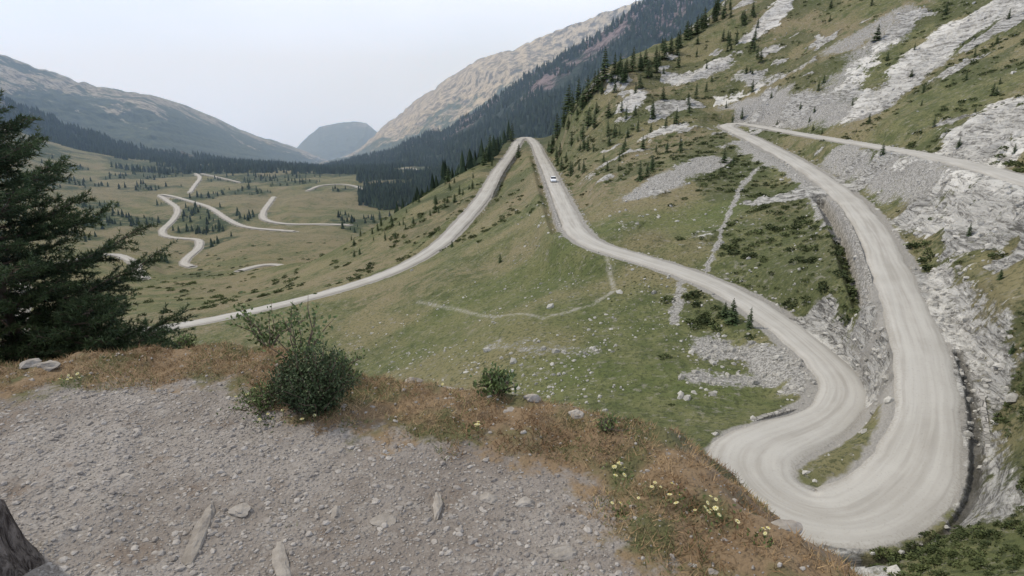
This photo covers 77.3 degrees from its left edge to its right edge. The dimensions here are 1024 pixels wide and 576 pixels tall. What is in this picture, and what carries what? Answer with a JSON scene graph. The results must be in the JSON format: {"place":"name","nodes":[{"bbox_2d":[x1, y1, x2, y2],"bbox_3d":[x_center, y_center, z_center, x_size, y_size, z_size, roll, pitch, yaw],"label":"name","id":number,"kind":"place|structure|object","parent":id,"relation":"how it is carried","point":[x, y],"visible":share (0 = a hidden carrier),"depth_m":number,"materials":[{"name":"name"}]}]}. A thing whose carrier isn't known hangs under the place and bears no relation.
{"place":"outdoors","nodes":[
{"label":"outdoors","id":0,"kind":"place"},
{"bbox_2d":[0,100,199,159],"bbox_3d":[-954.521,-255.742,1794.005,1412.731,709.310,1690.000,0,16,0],"label":"conifer forest","id":1,"kind":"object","parent":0,"point":[27,132],"depth_m":1264.91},
{"bbox_2d":[69,253,148,277],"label":"valley road","id":2,"kind":"structure","parent":0,"point":[124,257],"depth_m":402.50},
{"bbox_2d":[0,54,327,163],"bbox_3d":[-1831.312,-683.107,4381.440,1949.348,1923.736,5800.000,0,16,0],"label":"mountain","id":3,"kind":"structure","parent":0,"point":[148,121],"depth_m":2515.24,"materials":[{"name":"stone"}]},
{"bbox_2d":[188,173,201,192],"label":"valley road","id":4,"kind":"structure","parent":0,"point":[195,183],"depth_m":843.50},
{"bbox_2d":[157,194,295,266],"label":"valley road","id":5,"kind":"structure","parent":0,"point":[184,261],"depth_m":551.25,"materials":[{"name":"gravel"}]},
{"bbox_2d":[239,263,283,270],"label":"valley road","id":6,"kind":"structure","parent":0,"point":[254,266],"depth_m":376.66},
{"bbox_2d":[259,196,348,224],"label":"valley road","id":7,"kind":"structure","parent":0,"point":[262,216],"depth_m":566.73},
{"bbox_2d":[0,0,639,147],"label":"sky","id":8,"kind":"structure","parent":0,"point":[281,71],"materials":[{"name":"white"}]},
{"bbox_2d":[307,184,359,189],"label":"valley road","id":9,"kind":"structure","parent":0,"point":[330,184],"depth_m":793.97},
{"bbox_2d":[297,121,376,159],"bbox_3d":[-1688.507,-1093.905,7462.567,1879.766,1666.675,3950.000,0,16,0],"label":"mountain","id":10,"kind":"structure","parent":0,"point":[333,141],"depth_m":6318.73,"materials":[{"name":"stone"}]},
{"bbox_2d":[0,343,851,575],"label":"gravel ground","id":11,"kind":"structure","parent":0,"point":[574,488],"depth_m":2.89,"materials":[{"name":"gravel"}]},
{"bbox_2d":[0,499,44,575],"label":"weathered stump","id":12,"kind":"object","parent":11,"relation":"on","point":[20,554],"visible":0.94,"depth_m":2.30,"materials":[{"name":"grey wood"}]},
{"bbox_2d":[19,358,41,368],"bbox_3d":[-3.113,0.500,4.129,0.126,0.081,0.110,0,16,0],"label":"embedded rock","id":13,"kind":"object","parent":11,"relation":"on","point":[28,363],"visible":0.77,"depth_m":4.10,"materials":[{"name":"stone"}]},
{"bbox_2d":[36,360,60,371],"bbox_3d":[-2.970,0.505,4.107,0.165,0.076,0.088,5,17,17],"label":"embedded rock","id":14,"kind":"object","parent":11,"relation":"on","point":[49,365],"visible":0.81,"depth_m":4.08,"materials":[{"name":"stone"}]},
{"bbox_2d":[52,372,92,387],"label":"wildflower","id":15,"kind":"object","parent":11,"relation":"on","point":[77,373],"visible":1,"depth_m":3.90,"materials":[{"name":"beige plant"}]},
{"bbox_2d":[120,473,133,479],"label":"embedded rock","id":16,"kind":"object","parent":11,"relation":"on","point":[127,476],"visible":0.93,"depth_m":2.93,"materials":[{"name":"stone"}]},
{"bbox_2d":[173,332,196,348],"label":"green plant","id":17,"kind":"object","parent":11,"relation":"on","point":[188,342],"visible":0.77,"depth_m":4.45,"materials":[{"name":"green plant"}]},
{"bbox_2d":[181,502,214,564],"bbox_3d":[-1.252,0.981,2.582,0.070,0.040,0.406,-2,16,-7],"label":"embedded rock","id":18,"kind":"object","parent":11,"relation":"on","point":[198,537],"visible":0.98,"depth_m":2.54,"materials":[{"name":"stone"}]},
{"bbox_2d":[228,502,250,517],"bbox_3d":[-1.151,0.941,2.716,0.091,0.036,0.102,0,16,0],"label":"embedded rock","id":19,"kind":"object","parent":11,"relation":"on","point":[241,510],"visible":1,"depth_m":2.69,"materials":[{"name":"stone"}]},
{"bbox_2d":[216,377,282,422],"bbox_3d":[-1.415,0.624,3.582,0.389,0.237,0.460,0,16,0],"label":"green plant","id":20,"kind":"object","parent":11,"relation":"on","point":[262,403],"visible":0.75,"depth_m":3.57,"materials":[{"name":"green plant"}]},
{"bbox_2d":[226,291,313,346],"bbox_3d":[-1.745,0.241,4.651,0.612,0.457,0.354,-3,16,-12],"label":"sapling","id":21,"kind":"object","parent":11,"relation":"on","point":[263,334],"visible":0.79,"depth_m":4.59,"materials":[{"name":"green plant"}]},
{"bbox_2d":[253,408,289,432],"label":"wildflower","id":22,"kind":"object","parent":11,"relation":"on","point":[282,410],"visible":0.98,"depth_m":3.46,"materials":[{"name":"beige plant"}]},
{"bbox_2d":[272,542,290,575],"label":"embedded rock","id":23,"kind":"object","parent":11,"relation":"on","point":[280,565],"visible":1,"depth_m":2.41,"materials":[{"name":"stone"}]},
{"bbox_2d":[266,355,312,415],"bbox_3d":[-1.198,0.533,3.530,0.288,0.361,0.320,-11,19,-33],"label":"leafy shrub","id":24,"kind":"object","parent":11,"relation":"on","point":[293,406],"visible":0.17,"depth_m":3.50,"materials":[{"name":"green plant"}]},
{"bbox_2d":[251,293,337,364],"bbox_3d":[-1.283,0.296,3.957,0.519,0.557,0.458,15,22,42],"label":"sapling","id":25,"kind":"object","parent":11,"relation":"on","point":[312,334],"visible":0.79,"depth_m":3.98,"materials":[{"name":"green plant"}]},
{"bbox_2d":[262,335,367,417],"bbox_3d":[-1.092,0.491,3.474,0.537,0.477,0.471,12,20,36],"label":"leafy shrub","id":26,"kind":"object","parent":11,"relation":"on","point":[326,389],"visible":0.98,"depth_m":3.42,"materials":[{"name":"green plant"}]},
{"bbox_2d":[295,406,337,425],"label":"wildflower","id":27,"kind":"object","parent":11,"relation":"on","point":[314,416],"visible":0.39,"depth_m":3.43,"materials":[{"name":"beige plant"}]},
{"bbox_2d":[331,505,342,519],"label":"embedded rock","id":28,"kind":"object","parent":11,"relation":"on","point":[337,512],"visible":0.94,"depth_m":2.70,"materials":[{"name":"stone"}]},
{"bbox_2d":[317,347,365,385],"bbox_3d":[-1.053,0.477,3.879,0.365,0.245,0.353,4,16,12],"label":"green plant","id":29,"kind":"object","parent":11,"relation":"on","point":[353,357],"visible":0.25,"depth_m":3.89,"materials":[{"name":"green plant"}]},
{"bbox_2d":[13,382,718,573],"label":"path stones","id":30,"kind":"object","parent":11,"relation":"on","point":[288,484],"visible":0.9,"depth_m":3.12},
{"bbox_2d":[70,364,676,575],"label":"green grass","id":31,"kind":"structure","parent":11,"relation":"on","point":[352,432],"depth_m":2.81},
{"bbox_2d":[369,513,395,527],"bbox_3d":[-0.536,0.972,2.658,0.115,0.040,0.092,0,16,0],"label":"embedded rock","id":32,"kind":"object","parent":11,"relation":"on","point":[387,518],"visible":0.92,"depth_m":2.65,"materials":[{"name":"stone"}]},
{"bbox_2d":[405,377,423,382],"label":"embedded rock","id":33,"kind":"object","parent":11,"relation":"on","point":[416,379],"visible":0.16,"depth_m":3.89,"materials":[{"name":"stone"}]},
{"bbox_2d":[0,337,869,575],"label":"dry grass","id":34,"kind":"structure","parent":11,"relation":"on","point":[834,565],"depth_m":3.34,"materials":[{"name":"plant"}]},
{"bbox_2d":[432,492,442,519],"bbox_3d":[-0.322,0.942,2.772,0.047,0.039,0.204,0,16,0],"label":"embedded rock","id":35,"kind":"object","parent":11,"relation":"on","point":[437,505],"visible":1,"depth_m":2.75,"materials":[{"name":"stone"}]},
{"bbox_2d":[462,421,482,445],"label":"wildflower","id":36,"kind":"object","parent":11,"relation":"on","point":[470,426],"visible":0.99,"depth_m":3.29,"materials":[{"name":"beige plant"}]},
{"bbox_2d":[479,492,497,503],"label":"embedded rock","id":37,"kind":"object","parent":11,"relation":"on","point":[487,497],"visible":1,"depth_m":2.80,"materials":[{"name":"stone"}]},
{"bbox_2d":[470,361,520,396],"bbox_3d":[-0.097,0.539,3.699,0.292,0.218,0.291,0,16,0],"label":"green plant","id":38,"kind":"object","parent":11,"relation":"on","point":[494,382],"visible":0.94,"depth_m":3.66,"materials":[{"name":"green plant"}]},
{"bbox_2d":[514,496,534,507],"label":"embedded rock","id":39,"kind":"object","parent":11,"relation":"on","point":[524,501],"visible":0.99,"depth_m":2.76,"materials":[{"name":"stone"}]},
{"bbox_2d":[523,394,539,402],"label":"embedded rock","id":40,"kind":"object","parent":11,"relation":"on","point":[534,397],"visible":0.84,"depth_m":3.58,"materials":[{"name":"stone"}]},
{"bbox_2d":[547,545,576,560],"bbox_3d":[0.193,1.029,2.467,0.133,0.044,0.070,-4,16,-13],"label":"embedded rock","id":41,"kind":"object","parent":11,"relation":"on","point":[564,553],"visible":0.99,"depth_m":2.45,"materials":[{"name":"stone"}]},
{"bbox_2d":[568,409,583,418],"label":"embedded rock","id":42,"kind":"object","parent":11,"relation":"on","point":[576,413],"visible":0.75,"depth_m":3.45,"materials":[{"name":"stone"}]},
{"bbox_2d":[595,411,629,432],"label":"green plant","id":43,"kind":"object","parent":11,"relation":"on","point":[609,426],"visible":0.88,"depth_m":3.26,"materials":[{"name":"green plant"}]},
{"bbox_2d":[601,458,633,483],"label":"wildflower","id":44,"kind":"object","parent":11,"relation":"on","point":[614,466],"visible":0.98,"depth_m":2.96,"materials":[{"name":"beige plant"}]},
{"bbox_2d":[604,496,639,518],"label":"wildflower","id":45,"kind":"object","parent":11,"relation":"on","point":[612,503],"visible":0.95,"depth_m":2.68,"materials":[{"name":"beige plant"}]},
{"bbox_2d":[650,482,685,508],"bbox_3d":[0.699,0.889,2.724,0.207,0.076,0.155,0,16,0],"label":"wildflower","id":46,"kind":"object","parent":11,"relation":"on","point":[651,486],"visible":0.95,"depth_m":2.74,"materials":[{"name":"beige plant"}]},
{"bbox_2d":[680,489,741,521],"bbox_3d":[0.825,0.912,2.674,0.223,0.076,0.171,15,22,43],"label":"wildflower","id":47,"kind":"object","parent":11,"relation":"on","point":[708,509],"visible":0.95,"depth_m":2.67,"materials":[{"name":"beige plant"}]},
{"bbox_2d":[684,505,739,532],"bbox_3d":[0.810,0.922,2.587,0.219,0.074,0.152,0,16,0],"label":"wildflower","id":48,"kind":"object","parent":11,"relation":"on","point":[715,509],"visible":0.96,"depth_m":2.59,"materials":[{"name":"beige plant"}]},
{"bbox_2d":[743,526,774,547],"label":"wildflower","id":49,"kind":"object","parent":11,"relation":"on","point":[769,540],"visible":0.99,"depth_m":2.45,"materials":[{"name":"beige plant"}]},
{"bbox_2d":[771,519,802,534],"bbox_3d":[1.125,0.993,2.644,0.156,0.040,0.096,0,16,0],"label":"embedded rock","id":50,"kind":"object","parent":11,"relation":"on","point":[782,523],"visible":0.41,"depth_m":2.64,"materials":[{"name":"stone"}]},
{"bbox_2d":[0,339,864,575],"bbox_3d":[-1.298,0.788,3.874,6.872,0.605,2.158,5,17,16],"label":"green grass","id":51,"kind":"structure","parent":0,"point":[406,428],"depth_m":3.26,"materials":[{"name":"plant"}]},
{"bbox_2d":[321,0,645,164],"bbox_3d":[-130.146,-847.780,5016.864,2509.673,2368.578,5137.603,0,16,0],"label":"mountain","id":52,"kind":"structure","parent":0,"point":[450,100],"depth_m":3190.02,"materials":[{"name":"stone"}]},
{"bbox_2d":[0,0,1023,575],"bbox_3d":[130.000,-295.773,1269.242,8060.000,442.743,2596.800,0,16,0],"label":"terrain","id":53,"kind":"structure","parent":0,"point":[396,304],"depth_m":120.80,"materials":[{"name":"plant"}]},
{"bbox_2d":[0,307,56,364],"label":"pine tree","id":54,"kind":"object","parent":53,"relation":"on","point":[11,352],"visible":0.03,"depth_m":9.70,"materials":[{"name":"green plant"}]},
{"bbox_2d":[3,289,191,361],"bbox_3d":[-6.585,1.685,10.128,4.020,3.363,3.243,10,19,31],"label":"pine tree","id":55,"kind":"object","parent":53,"relation":"on","point":[59,337],"visible":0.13,"depth_m":9.68,"materials":[{"name":"green plant"}]},
{"bbox_2d":[0,87,199,362],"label":"pine tree","id":56,"kind":"object","parent":53,"relation":"on","point":[33,267],"visible":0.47,"depth_m":10.36,"materials":[{"name":"green plant"}]},
{"bbox_2d":[0,0,723,262],"bbox_3d":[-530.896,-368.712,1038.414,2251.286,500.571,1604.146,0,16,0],"label":"conifer forest","id":57,"kind":"object","parent":53,"relation":"on","point":[366,168],"visible":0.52,"depth_m":1141.32,"materials":[{"name":"plant"}]},
{"bbox_2d":[445,166,451,181],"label":"conifer tree","id":58,"kind":"object","parent":53,"relation":"on","point":[447,176],"visible":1,"depth_m":273.48,"materials":[{"name":"green plant"}]},
{"bbox_2d":[480,149,486,164],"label":"conifer tree","id":59,"kind":"object","parent":53,"relation":"on","point":[484,157],"visible":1,"depth_m":287.60,"materials":[{"name":"green plant"}]},
{"bbox_2d":[491,153,516,197],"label":"stone retaining wall","id":60,"kind":"structure","parent":53,"relation":"on","point":[503,173],"depth_m":259.62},
{"bbox_2d":[507,124,515,140],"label":"conifer tree","id":61,"kind":"object","parent":53,"relation":"on","point":[511,134],"visible":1,"depth_m":362.09,"materials":[{"name":"green plant"}]},
{"bbox_2d":[534,157,560,230],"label":"stone retaining wall","id":62,"kind":"structure","parent":53,"relation":"on","point":[557,222],"depth_m":154.93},
{"bbox_2d":[78,0,1023,575],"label":"hillside shrubs","id":63,"kind":"object","parent":53,"relation":"on","point":[938,544],"visible":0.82,"depth_m":87.00,"materials":[{"name":"green plant"}]},
{"bbox_2d":[548,134,554,153],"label":"conifer tree","id":64,"kind":"object","parent":53,"relation":"on","point":[551,146],"visible":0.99,"depth_m":285.85,"materials":[{"name":"green plant"}]},
{"bbox_2d":[553,113,560,138],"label":"conifer tree","id":65,"kind":"object","parent":53,"relation":"on","point":[555,134],"visible":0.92,"depth_m":296.01,"materials":[{"name":"green plant"}]},
{"bbox_2d":[559,106,566,128],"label":"conifer tree","id":66,"kind":"object","parent":53,"relation":"on","point":[563,121],"visible":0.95,"depth_m":273.49,"materials":[{"name":"green plant"}]},
{"bbox_2d":[561,85,571,113],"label":"conifer tree","id":67,"kind":"object","parent":53,"relation":"on","point":[566,104],"visible":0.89,"depth_m":276.11,"materials":[{"name":"green plant"}]},
{"bbox_2d":[567,91,575,114],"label":"conifer tree","id":68,"kind":"object","parent":53,"relation":"on","point":[571,109],"visible":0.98,"depth_m":254.83,"materials":[{"name":"green plant"}]},
{"bbox_2d":[574,79,582,103],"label":"conifer tree","id":69,"kind":"object","parent":53,"relation":"on","point":[578,91],"visible":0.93,"depth_m":255.47,"materials":[{"name":"green plant"}]},
{"bbox_2d":[579,124,584,138],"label":"conifer tree","id":70,"kind":"object","parent":53,"relation":"on","point":[582,134],"visible":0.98,"depth_m":222.05,"materials":[{"name":"green plant"}]},
{"bbox_2d":[579,88,586,108],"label":"conifer tree","id":71,"kind":"object","parent":53,"relation":"on","point":[582,102],"visible":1,"depth_m":246.10,"materials":[{"name":"green plant"}]},
{"bbox_2d":[581,75,592,101],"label":"conifer tree","id":72,"kind":"object","parent":53,"relation":"on","point":[588,90],"visible":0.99,"depth_m":244.67,"materials":[{"name":"green plant"}]},
{"bbox_2d":[582,107,592,125],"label":"conifer tree","id":73,"kind":"object","parent":53,"relation":"on","point":[587,121],"visible":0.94,"depth_m":227.93,"materials":[{"name":"green plant"}]},
{"bbox_2d":[590,70,596,92],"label":"conifer tree","id":74,"kind":"object","parent":53,"relation":"on","point":[594,81],"visible":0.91,"depth_m":244.09,"materials":[{"name":"green plant"}]},
{"bbox_2d":[590,114,597,127],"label":"conifer tree","id":75,"kind":"object","parent":53,"relation":"on","point":[594,124],"visible":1,"depth_m":220.89,"materials":[{"name":"green plant"}]},
{"bbox_2d":[593,68,602,90],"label":"conifer tree","id":76,"kind":"object","parent":53,"relation":"on","point":[598,82],"visible":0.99,"depth_m":241.89,"materials":[{"name":"green plant"}]},
{"bbox_2d":[600,47,610,79],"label":"conifer tree","id":77,"kind":"object","parent":53,"relation":"on","point":[604,68],"visible":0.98,"depth_m":242.49,"materials":[{"name":"green plant"}]},
{"bbox_2d":[604,102,612,116],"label":"conifer tree","id":78,"kind":"object","parent":53,"relation":"on","point":[609,113],"visible":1,"depth_m":218.49,"materials":[{"name":"green plant"}]},
{"bbox_2d":[607,71,614,81],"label":"conifer tree","id":79,"kind":"object","parent":53,"relation":"on","point":[611,75],"visible":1,"depth_m":239.43,"materials":[{"name":"green plant"}]},
{"bbox_2d":[611,52,616,74],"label":"conifer tree","id":80,"kind":"object","parent":53,"relation":"on","point":[614,65],"visible":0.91,"depth_m":242.41,"materials":[{"name":"green plant"}]},
{"bbox_2d":[619,62,628,82],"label":"conifer tree","id":81,"kind":"object","parent":53,"relation":"on","point":[625,72],"visible":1,"depth_m":235.48,"materials":[{"name":"green plant"}]},
{"bbox_2d":[629,47,636,71],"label":"conifer tree","id":82,"kind":"object","parent":53,"relation":"on","point":[631,64],"visible":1,"depth_m":242.06,"materials":[{"name":"green plant"}]},
{"bbox_2d":[636,160,644,181],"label":"conifer tree","id":83,"kind":"object","parent":53,"relation":"on","point":[640,173],"visible":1,"depth_m":140.75,"materials":[{"name":"green plant"}]},
{"bbox_2d":[637,51,643,69],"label":"conifer tree","id":84,"kind":"object","parent":53,"relation":"on","point":[640,62],"visible":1,"depth_m":242.28,"materials":[{"name":"green plant"}]},
{"bbox_2d":[638,74,643,88],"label":"conifer tree","id":85,"kind":"object","parent":53,"relation":"on","point":[640,84],"visible":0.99,"depth_m":230.38,"materials":[{"name":"green plant"}]},
{"bbox_2d":[643,48,648,63],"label":"conifer tree","id":86,"kind":"object","parent":53,"relation":"on","point":[646,57],"visible":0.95,"depth_m":247.71,"materials":[{"name":"green plant"}]},
{"bbox_2d":[644,60,652,77],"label":"conifer tree","id":87,"kind":"object","parent":53,"relation":"on","point":[648,72],"visible":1,"depth_m":236.78,"materials":[{"name":"green plant"}]},
{"bbox_2d":[650,104,655,118],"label":"conifer tree","id":88,"kind":"object","parent":53,"relation":"on","point":[653,113],"visible":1,"depth_m":202.57,"materials":[{"name":"green plant"}]},
{"bbox_2d":[652,45,658,65],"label":"conifer tree","id":89,"kind":"object","parent":53,"relation":"on","point":[656,55],"visible":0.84,"depth_m":245.73,"materials":[{"name":"green plant"}]},
{"bbox_2d":[653,56,660,72],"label":"conifer tree","id":90,"kind":"object","parent":53,"relation":"on","point":[657,66],"visible":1,"depth_m":240.51,"materials":[{"name":"green plant"}]},
{"bbox_2d":[659,86,666,99],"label":"conifer tree","id":91,"kind":"object","parent":53,"relation":"on","point":[663,92],"visible":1,"depth_m":217.13,"materials":[{"name":"green plant"}]},
{"bbox_2d":[660,38,669,58],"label":"conifer tree","id":92,"kind":"object","parent":53,"relation":"on","point":[665,51],"visible":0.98,"depth_m":251.09,"materials":[{"name":"green plant"}]},
{"bbox_2d":[668,38,674,52],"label":"conifer tree","id":93,"kind":"object","parent":53,"relation":"on","point":[671,44],"visible":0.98,"depth_m":255.04,"materials":[{"name":"green plant"}]},
{"bbox_2d":[332,0,1023,575],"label":"boulders","id":94,"kind":"object","parent":53,"relation":"on","point":[1012,398],"visible":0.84,"depth_m":67.68,"materials":[{"name":"stone"}]},
{"bbox_2d":[677,136,684,150],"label":"conifer tree","id":95,"kind":"object","parent":53,"relation":"on","point":[681,144],"visible":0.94,"depth_m":158.81,"materials":[{"name":"green plant"}]},
{"bbox_2d":[683,21,692,38],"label":"conifer tree","id":96,"kind":"object","parent":53,"relation":"on","point":[688,36],"visible":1,"depth_m":266.59,"materials":[{"name":"green plant"}]},
{"bbox_2d":[690,16,701,33],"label":"conifer tree","id":97,"kind":"object","parent":53,"relation":"on","point":[696,28],"visible":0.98,"depth_m":267.94,"materials":[{"name":"green plant"}]},
{"bbox_2d":[698,6,708,27],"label":"conifer tree","id":98,"kind":"object","parent":53,"relation":"on","point":[703,17],"visible":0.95,"depth_m":272.03,"materials":[{"name":"green plant"}]},
{"bbox_2d":[720,303,728,319],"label":"conifer tree","id":99,"kind":"object","parent":53,"relation":"on","point":[725,313],"visible":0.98,"depth_m":74.57,"materials":[{"name":"green plant"}]},
{"bbox_2d":[724,298,739,325],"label":"conifer tree","id":100,"kind":"object","parent":53,"relation":"on","point":[732,318],"visible":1,"depth_m":72.72,"materials":[{"name":"green plant"}]},
{"bbox_2d":[746,308,753,329],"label":"conifer tree","id":101,"kind":"object","parent":53,"relation":"on","point":[749,323],"visible":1,"depth_m":70.65,"materials":[{"name":"green plant"}]},
{"bbox_2d":[749,34,756,47],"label":"conifer tree","id":102,"kind":"object","parent":53,"relation":"on","point":[752,42],"visible":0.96,"depth_m":234.48,"materials":[{"name":"green plant"}]},
{"bbox_2d":[750,408,795,421],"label":"stone retaining wall","id":103,"kind":"structure","parent":53,"relation":"on","point":[772,414],"depth_m":52.46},
{"bbox_2d":[823,199,871,306],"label":"stone retaining wall","id":104,"kind":"structure","parent":53,"relation":"on","point":[850,243],"depth_m":79.26,"materials":[{"name":"stone"}]},
{"bbox_2d":[872,23,881,40],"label":"conifer tree","id":105,"kind":"object","parent":53,"relation":"on","point":[878,32],"visible":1,"depth_m":186.98,"materials":[{"name":"green plant"}]},
{"bbox_2d":[878,145,885,154],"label":"conifer tree","id":106,"kind":"object","parent":53,"relation":"on","point":[882,151],"visible":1,"depth_m":110.63,"materials":[{"name":"green plant"}]},
{"bbox_2d":[977,388,989,467],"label":"ditch kerb","id":107,"kind":"structure","parent":53,"relation":"on","point":[984,417],"depth_m":45.29,"materials":[{"name":"stone"}]},
{"bbox_2d":[1007,344,1015,353],"bbox_3d":[37.702,4.556,48.188,0.702,0.933,0.566,-11,19,-33],"label":"conifer tree","id":108,"kind":"object","parent":53,"relation":"on","point":[1012,349],"visible":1,"depth_m":48.13,"materials":[{"name":"green plant"}]},
{"bbox_2d":[16,123,1023,548],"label":"gravel road","id":109,"kind":"structure","parent":0,"point":[902,481],"depth_m":49.96,"materials":[{"name":"gravel"}]},
{"bbox_2d":[378,0,721,165],"bbox_3d":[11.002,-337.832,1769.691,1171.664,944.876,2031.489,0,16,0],"label":"mountain","id":110,"kind":"structure","parent":0,"point":[549,82],"depth_m":1242.53,"materials":[{"name":"stone"}]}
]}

